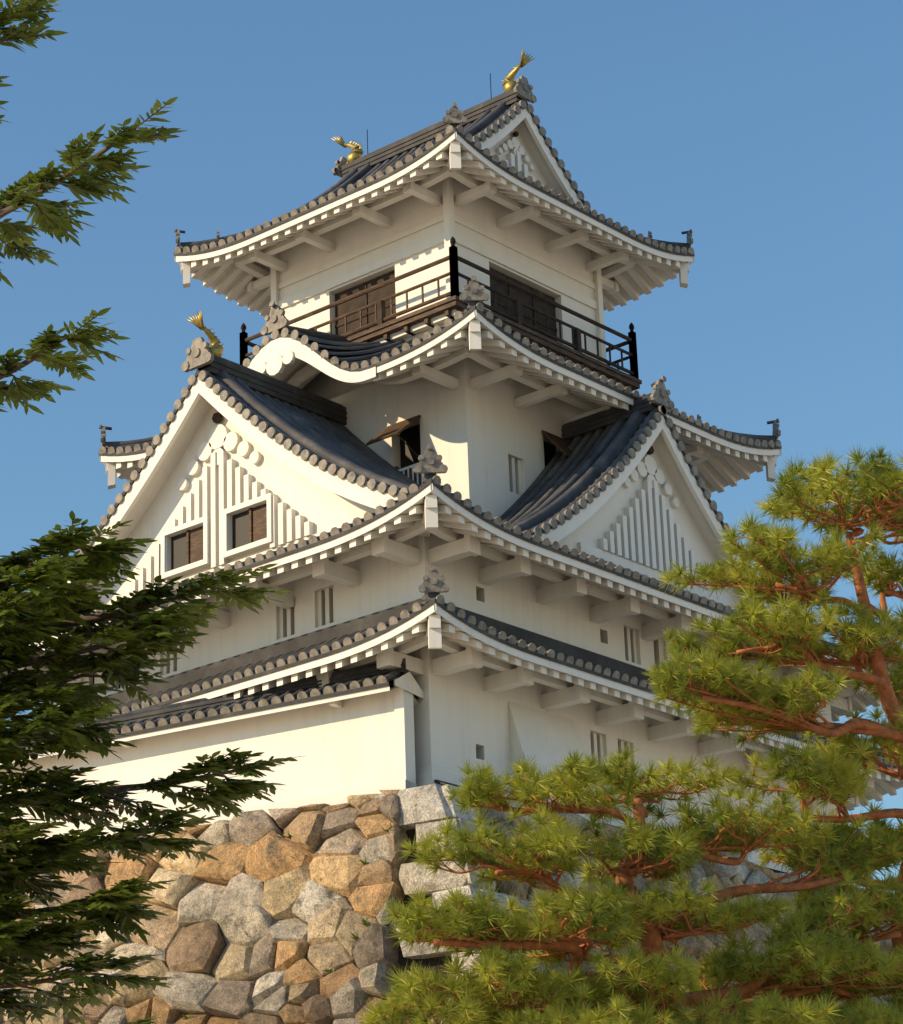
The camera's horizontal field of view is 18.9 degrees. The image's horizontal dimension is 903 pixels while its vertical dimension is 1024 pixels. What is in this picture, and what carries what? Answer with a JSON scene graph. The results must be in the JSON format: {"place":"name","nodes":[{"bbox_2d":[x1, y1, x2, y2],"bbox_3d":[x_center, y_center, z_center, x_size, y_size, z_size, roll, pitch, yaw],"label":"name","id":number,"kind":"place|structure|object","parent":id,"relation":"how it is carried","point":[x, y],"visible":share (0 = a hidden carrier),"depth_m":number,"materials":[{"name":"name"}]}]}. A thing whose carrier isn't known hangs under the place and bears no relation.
{"place":"outdoors","nodes":[
{"label":"outdoors","id":0,"kind":"place"},
{"bbox_2d":[0,0,301,1023],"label":"conifer","id":1,"kind":"object","parent":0,"point":[14,954],"depth_m":30.17,"materials":[{"name":"green plant"}]},
{"bbox_2d":[0,0,902,893],"label":"sky","id":2,"kind":"structure","parent":0,"point":[770,131],"materials":[{"name":"blue"}]},
{"bbox_2d":[367,73,800,874],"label":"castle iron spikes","id":3,"kind":"object","parent":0,"point":[443,781],"visible":0.14,"depth_m":56.34,"materials":[{"name":"metal"}]},
{"bbox_2d":[355,741,902,1023],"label":"pine","id":4,"kind":"object","parent":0,"point":[663,839],"depth_m":40.57,"materials":[{"name":"green plant"}]},
{"bbox_2d":[641,443,902,995],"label":"pine","id":5,"kind":"object","parent":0,"point":[833,549],"depth_m":41.99,"materials":[{"name":"green plant"}]},
{"label":"ground","id":6,"kind":"structure","parent":0,"visible":0},
{"bbox_2d":[152,829,539,1023],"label":"stone wall backing","id":7,"kind":"object","parent":6,"relation":"on","point":[426,962],"visible":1,"depth_m":49.98,"materials":[{"name":"grey stone"}]},
{"bbox_2d":[0,784,900,1023],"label":"stone base wall","id":8,"kind":"structure","parent":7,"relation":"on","point":[280,956],"depth_m":51.56,"materials":[{"name":"beige stone"}]},
{"bbox_2d":[10,822,391,1023],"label":"stones","id":9,"kind":"object","parent":8,"relation":"on","point":[365,923],"visible":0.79,"depth_m":51.17,"materials":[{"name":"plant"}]},
{"bbox_2d":[0,108,902,874],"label":"castle","id":10,"kind":"structure","parent":8,"relation":"on","point":[486,400],"depth_m":58.77,"materials":[{"name":"white paint"}]},
{"bbox_2d":[186,50,534,357],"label":"roof fish ornaments","id":11,"kind":"object","parent":10,"relation":"attached to","point":[215,348],"visible":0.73,"depth_m":66.12},
{"bbox_2d":[93,285,654,688],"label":"window openings","id":12,"kind":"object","parent":10,"relation":"attached to","point":[410,436],"depth_m":58.93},
{"bbox_2d":[186,256,641,564],"bbox_3d":[-1.130,-1.322,62.718,7.902,7.413,10.980,-18,-26,37],"label":"weathered castle wood","id":13,"kind":"object","parent":10,"relation":"attached to","point":[257,522],"visible":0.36,"depth_m":61.93,"materials":[{"name":"brown wood"}]},
{"bbox_2d":[18,76,898,768],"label":"roof edge tiles","id":14,"kind":"object","parent":10,"relation":"attached to","point":[198,354],"visible":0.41,"depth_m":58.12,"materials":[{"name":"grey tile"}]},
{"bbox_2d":[22,89,896,768],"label":"tiled roofs","id":15,"kind":"structure","parent":10,"relation":"attached to","point":[338,413],"depth_m":57.79,"materials":[{"name":"grey tile"}]},
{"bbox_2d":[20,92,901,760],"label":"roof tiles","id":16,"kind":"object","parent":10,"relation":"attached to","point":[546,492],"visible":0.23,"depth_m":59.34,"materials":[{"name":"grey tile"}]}
]}

